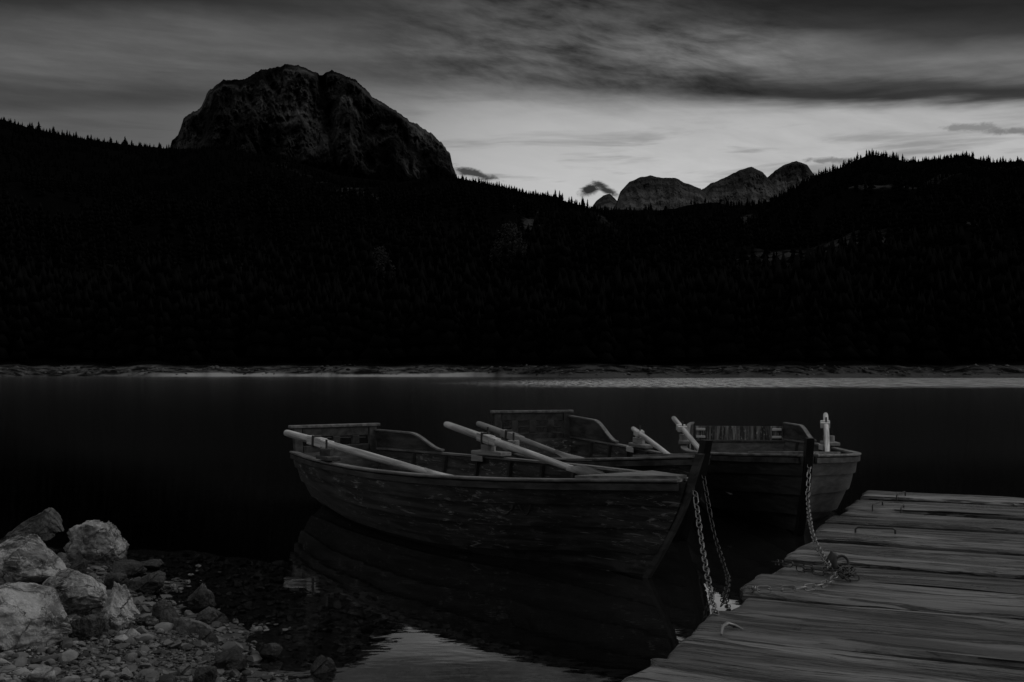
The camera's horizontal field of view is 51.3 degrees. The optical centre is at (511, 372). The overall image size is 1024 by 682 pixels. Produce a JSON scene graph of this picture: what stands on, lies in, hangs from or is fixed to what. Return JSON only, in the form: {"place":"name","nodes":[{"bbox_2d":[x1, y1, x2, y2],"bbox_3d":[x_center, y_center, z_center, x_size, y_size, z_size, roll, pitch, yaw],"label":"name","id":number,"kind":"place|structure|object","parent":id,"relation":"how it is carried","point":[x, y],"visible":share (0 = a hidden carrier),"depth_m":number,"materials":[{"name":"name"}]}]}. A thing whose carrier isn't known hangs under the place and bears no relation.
{"place":"outdoors","nodes":[
{"label":"outdoors","id":0,"kind":"place"},
{"bbox_2d":[170,64,455,182],"bbox_3d":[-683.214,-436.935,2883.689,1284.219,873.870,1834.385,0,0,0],"label":"mountain","id":1,"kind":"structure","parent":0,"point":[331,121],"depth_m":2686.89,"materials":[{"name":"stone"}]},
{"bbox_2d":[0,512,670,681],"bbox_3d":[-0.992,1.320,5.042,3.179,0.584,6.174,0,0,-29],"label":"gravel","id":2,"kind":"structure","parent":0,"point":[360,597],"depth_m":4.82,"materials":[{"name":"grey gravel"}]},
{"bbox_2d":[0,507,63,542],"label":"boulder","id":3,"kind":"object","parent":2,"relation":"on","point":[45,525],"visible":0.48,"depth_m":7.08,"materials":[{"name":"grey stone"}]},
{"bbox_2d":[0,534,66,584],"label":"boulder","id":4,"kind":"object","parent":2,"relation":"on","point":[29,558],"visible":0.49,"depth_m":5.33,"materials":[{"name":"stone"}]},
{"bbox_2d":[0,582,71,650],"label":"boulder","id":5,"kind":"object","parent":2,"relation":"on","point":[33,615],"visible":0.94,"depth_m":4.22,"materials":[{"name":"stone"}]},
{"bbox_2d":[26,664,55,681],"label":"boulder","id":6,"kind":"object","parent":2,"relation":"on","point":[43,673],"visible":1,"depth_m":3.73,"materials":[{"name":"stone"}]},
{"bbox_2d":[42,568,107,615],"bbox_3d":[-2.002,1.030,4.908,0.336,0.276,0.256,0,0,23],"label":"boulder","id":7,"kind":"object","parent":2,"relation":"on","point":[79,593],"visible":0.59,"depth_m":4.82,"materials":[{"name":"stone"}]},
{"bbox_2d":[69,559,87,573],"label":"boulder","id":8,"kind":"object","parent":2,"relation":"on","point":[81,566],"visible":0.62,"depth_m":5.99,"materials":[{"name":"stone"}]},
{"bbox_2d":[68,614,110,640],"bbox_3d":[-1.775,1.079,4.456,0.192,0.136,0.116,0,0,-25],"label":"boulder","id":9,"kind":"object","parent":2,"relation":"on","point":[87,627],"visible":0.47,"depth_m":4.43,"materials":[{"name":"stone"}]},
{"bbox_2d":[63,520,128,565],"bbox_3d":[-2.481,1.054,6.462,0.337,0.343,0.320,0,0,36],"label":"boulder","id":10,"kind":"object","parent":2,"relation":"on","point":[96,542],"visible":0.77,"depth_m":6.34,"materials":[{"name":"stone"}]},
{"bbox_2d":[104,572,129,589],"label":"boulder","id":11,"kind":"object","parent":2,"relation":"on","point":[118,577],"visible":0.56,"depth_m":5.60,"materials":[{"name":"stone"}]},
{"bbox_2d":[100,581,139,631],"bbox_3d":[-1.713,1.038,4.621,0.137,0.270,0.180,0,0,44],"label":"boulder","id":12,"kind":"object","parent":2,"relation":"on","point":[119,611],"visible":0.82,"depth_m":4.59,"materials":[{"name":"stone"}]},
{"bbox_2d":[111,559,146,577],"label":"boulder","id":13,"kind":"object","parent":2,"relation":"on","point":[131,568],"visible":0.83,"depth_m":6.00,"materials":[{"name":"stone"}]},
{"bbox_2d":[124,627,140,639],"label":"boulder","id":14,"kind":"object","parent":2,"relation":"on","point":[132,632],"visible":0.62,"depth_m":4.42,"materials":[{"name":"stone"}]},
{"bbox_2d":[127,570,165,594],"bbox_3d":[-1.904,1.110,5.578,0.206,0.142,0.165,0,0,0],"label":"boulder","id":15,"kind":"object","parent":2,"relation":"on","point":[151,583],"visible":0.9,"depth_m":5.52,"materials":[{"name":"stone"}]},
{"bbox_2d":[136,615,158,626],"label":"boulder","id":16,"kind":"object","parent":2,"relation":"on","point":[148,620],"visible":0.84,"depth_m":4.66,"materials":[{"name":"stone"}]},
{"bbox_2d":[141,559,163,568],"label":"boulder","id":17,"kind":"object","parent":2,"relation":"on","point":[152,563],"visible":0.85,"depth_m":6.25,"materials":[{"name":"stone"}]},
{"bbox_2d":[151,599,179,622],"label":"boulder","id":18,"kind":"object","parent":2,"relation":"on","point":[163,610],"visible":0.59,"depth_m":4.72,"materials":[{"name":"stone"}]},
{"bbox_2d":[177,663,190,675],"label":"boulder","id":19,"kind":"object","parent":2,"relation":"on","point":[184,670],"visible":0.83,"depth_m":3.97,"materials":[{"name":"stone"}]},
{"bbox_2d":[169,618,213,635],"bbox_3d":[-1.403,1.109,4.640,0.206,0.083,0.123,0,0,0],"label":"boulder","id":20,"kind":"object","parent":2,"relation":"on","point":[186,626],"visible":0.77,"depth_m":4.60,"materials":[{"name":"stone"}]},
{"bbox_2d":[182,583,215,611],"bbox_3d":[-1.528,1.105,5.213,0.158,0.159,0.122,0,0,-23],"label":"boulder","id":21,"kind":"object","parent":2,"relation":"on","point":[201,597],"visible":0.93,"depth_m":5.18,"materials":[{"name":"grey stone"}]},
{"bbox_2d":[192,666,217,681],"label":"boulder","id":22,"kind":"object","parent":2,"relation":"on","point":[206,674],"visible":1,"depth_m":3.80,"materials":[{"name":"stone"}]},
{"bbox_2d":[198,628,218,647],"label":"boulder","id":23,"kind":"object","parent":2,"relation":"on","point":[206,636],"visible":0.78,"depth_m":4.43,"materials":[{"name":"stone"}]},
{"bbox_2d":[195,606,228,625],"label":"boulder","id":24,"kind":"object","parent":2,"relation":"on","point":[208,615],"visible":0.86,"depth_m":4.79,"materials":[{"name":"stone"}]},
{"bbox_2d":[214,646,247,670],"bbox_3d":[-1.089,1.118,4.110,0.133,0.115,0.107,0,0,0],"label":"boulder","id":25,"kind":"object","parent":2,"relation":"on","point":[234,657],"visible":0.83,"depth_m":4.09,"materials":[{"name":"stone"}]},
{"bbox_2d":[258,643,282,660],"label":"boulder","id":26,"kind":"object","parent":2,"relation":"on","point":[270,651],"visible":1,"depth_m":4.29,"materials":[{"name":"stone"}]},
{"bbox_2d":[310,655,335,679],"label":"boulder","id":27,"kind":"object","parent":2,"relation":"on","point":[323,667],"visible":0.94,"depth_m":4.09,"materials":[{"name":"stone"}]},
{"bbox_2d":[621,490,1023,681],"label":"dock","id":28,"kind":"object","parent":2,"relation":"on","point":[935,593],"visible":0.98,"depth_m":4.35,"materials":[{"name":"grey wood"}]},
{"bbox_2d":[749,568,840,592],"bbox_3d":[1.306,0.952,4.774,0.642,0.078,0.306,0,0,-20],"label":"mooring chain","id":29,"kind":"object","parent":28,"relation":"on","point":[826,582],"visible":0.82,"depth_m":4.62,"materials":[{"name":"metal"}]},
{"bbox_2d":[771,559,833,575],"bbox_3d":[1.377,0.947,5.200,0.119,0.067,0.566,0,0,-16],"label":"mooring chain","id":30,"kind":"object","parent":28,"relation":"on","point":[803,566],"visible":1,"depth_m":5.06,"materials":[{"name":"metal"}]},
{"bbox_2d":[820,551,849,571],"bbox_3d":[1.552,0.902,5.107,0.132,0.094,0.070,0,0,0],"label":"mooring eye","id":31,"kind":"object","parent":28,"relation":"attached to","point":[832,557],"visible":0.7,"depth_m":5.09,"materials":[{"name":"grey metal"}]},
{"bbox_2d":[836,565,859,581],"bbox_3d":[1.558,0.920,4.967,0.096,0.058,0.323,0,0,13],"label":"mooring chain","id":32,"kind":"object","parent":28,"relation":"on","point":[848,573],"visible":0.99,"depth_m":4.87,"materials":[{"name":"metal"}]},
{"bbox_2d":[0,376,1023,651],"bbox_3d":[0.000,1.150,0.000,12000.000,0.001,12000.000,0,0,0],"label":"lake water","id":33,"kind":"structure","parent":0,"point":[136,450],"depth_m":17.72,"materials":[{"name":"black liquid"}]},
{"bbox_2d":[288,423,704,577],"bbox_3d":[-0.292,0.880,7.570,1.425,0.899,4.717,0,0,-33],"label":"rowing boat","id":34,"kind":"object","parent":33,"relation":"on","point":[626,521],"visible":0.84,"depth_m":6.56,"materials":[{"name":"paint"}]},
{"bbox_2d":[284,430,450,474],"bbox_3d":[-1.074,0.626,7.998,0.127,0.096,2.798,0,5,-38],"label":"oar","id":35,"kind":"object","parent":34,"relation":"on","point":[315,441],"visible":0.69,"depth_m":8.11,"materials":[{"name":"grey wood"}]},
{"bbox_2d":[444,421,605,474],"bbox_3d":[0.029,0.579,8.063,0.099,0.138,2.914,0,5,-25],"label":"oar","id":36,"kind":"object","parent":34,"relation":"on","point":[485,438],"visible":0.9,"depth_m":7.99,"materials":[{"name":"grey wood"}]},
{"bbox_2d":[692,490,719,615],"bbox_3d":[0.883,0.789,4.913,0.031,0.326,1.552,0,0,7],"label":"mooring chain","id":37,"kind":"object","parent":34,"relation":"hanging from","point":[713,610],"visible":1,"depth_m":4.82,"materials":[{"name":"metal"}]},
{"bbox_2d":[490,410,712,540],"bbox_3d":[0.735,0.861,8.969,1.328,0.937,4.304,0,0,-14],"label":"rowing boat","id":38,"kind":"object","parent":33,"relation":"on","point":[592,441],"visible":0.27,"depth_m":10.32,"materials":[{"name":"paint"}]},
{"bbox_2d":[476,421,583,457],"bbox_3d":[0.171,0.624,9.398,0.124,0.090,2.079,0,7,-29],"label":"oar","id":39,"kind":"object","parent":38,"relation":"on","point":[505,434],"visible":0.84,"depth_m":9.52,"materials":[{"name":"grey wood"}]},
{"bbox_2d":[631,426,670,453],"bbox_3d":[1.252,0.622,8.970,0.127,0.096,1.985,0,7,-7],"label":"oar","id":40,"kind":"object","parent":38,"relation":"on","point":[639,432],"visible":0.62,"depth_m":9.36,"materials":[{"name":"grey wood"}]},
{"bbox_2d":[701,475,730,606],"bbox_3d":[1.153,0.879,5.987,0.094,0.442,2.045,0,0,8],"label":"mooring chain","id":41,"kind":"object","parent":38,"relation":"attached to","point":[728,580],"visible":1,"depth_m":6.03,"materials":[{"name":"metal"}]},
{"bbox_2d":[678,422,860,535],"bbox_3d":[2.208,0.885,9.259,1.447,0.889,4.344,0,0,6],"label":"rowing boat","id":42,"kind":"object","parent":33,"relation":"on","point":[759,473],"visible":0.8,"depth_m":8.03,"materials":[{"name":"paint"}]},
{"bbox_2d":[672,416,732,494],"bbox_3d":[1.659,0.669,9.342,0.127,0.098,2.169,0,13,-5],"label":"oar","id":43,"kind":"object","parent":42,"relation":"on","point":[681,427],"visible":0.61,"depth_m":9.89,"materials":[{"name":"grey wood"}]},
{"bbox_2d":[805,464,830,569],"bbox_3d":[1.719,0.769,6.068,0.062,0.319,2.326,0,0,13],"label":"mooring chain","id":44,"kind":"object","parent":42,"relation":"attached to","point":[820,552],"visible":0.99,"depth_m":6.02,"materials":[{"name":"metal"}]},
{"bbox_2d":[820,412,829,456],"bbox_3d":[2.739,0.639,9.267,0.129,0.098,1.994,0,15,16],"label":"oar","id":45,"kind":"object","parent":42,"relation":"attached to","point":[825,423],"visible":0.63,"depth_m":9.70,"materials":[{"name":"grey wood"}]},
{"bbox_2d":[0,119,1023,376],"bbox_3d":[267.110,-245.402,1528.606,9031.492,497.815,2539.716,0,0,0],"label":"forested hills","id":46,"kind":"structure","parent":0,"point":[850,199],"depth_m":708.73,"materials":[{"name":"black plant"}]},
{"bbox_2d":[363,246,395,279],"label":"leafy tree","id":47,"kind":"object","parent":46,"relation":"on","point":[379,254],"visible":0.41,"depth_m":436.41,"materials":[{"name":"black plant"}]},
{"bbox_2d":[489,222,527,263],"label":"leafy tree","id":48,"kind":"object","parent":46,"relation":"on","point":[508,235],"visible":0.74,"depth_m":453.99,"materials":[{"name":"black plant"}]},
{"bbox_2d":[1,364,1021,375],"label":"bank stones","id":49,"kind":"object","parent":46,"relation":"on","point":[570,373],"visible":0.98,"depth_m":298.31,"materials":[{"name":"grey stone"}]},
{"bbox_2d":[0,117,1023,364],"bbox_3d":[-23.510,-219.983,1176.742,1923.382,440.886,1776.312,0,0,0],"label":"conifer forest","id":50,"kind":"object","parent":46,"relation":"on","point":[928,293],"visible":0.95,"depth_m":387.49,"materials":[{"name":"black plant"}]},
{"bbox_2d":[0,0,1023,206],"label":"sky","id":51,"kind":"structure","parent":0,"point":[587,99],"materials":[{"name":"grey"}]},
{"bbox_2d":[592,194,616,209],"bbox_3d":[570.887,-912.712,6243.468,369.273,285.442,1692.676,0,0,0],"label":"distant peak","id":52,"kind":"structure","parent":0,"point":[608,200],"depth_m":6094.09,"materials":[{"name":"grey stone"}]},
{"bbox_2d":[612,175,709,209],"bbox_3d":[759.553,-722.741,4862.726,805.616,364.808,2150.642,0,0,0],"label":"distant peak","id":53,"kind":"structure","parent":0,"point":[640,193],"depth_m":4466.23,"materials":[{"name":"grey stone"}]},
{"bbox_2d":[701,167,778,205],"bbox_3d":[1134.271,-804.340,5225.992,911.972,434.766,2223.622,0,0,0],"label":"distant peak","id":54,"kind":"structure","parent":0,"point":[751,184],"depth_m":4911.92,"materials":[{"name":"grey stone"}]},
{"bbox_2d":[767,161,812,192],"bbox_3d":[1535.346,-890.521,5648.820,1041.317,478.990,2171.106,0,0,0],"label":"distant peak","id":55,"kind":"structure","parent":0,"point":[783,178],"depth_m":5450.13,"materials":[{"name":"grey stone"}]}
]}

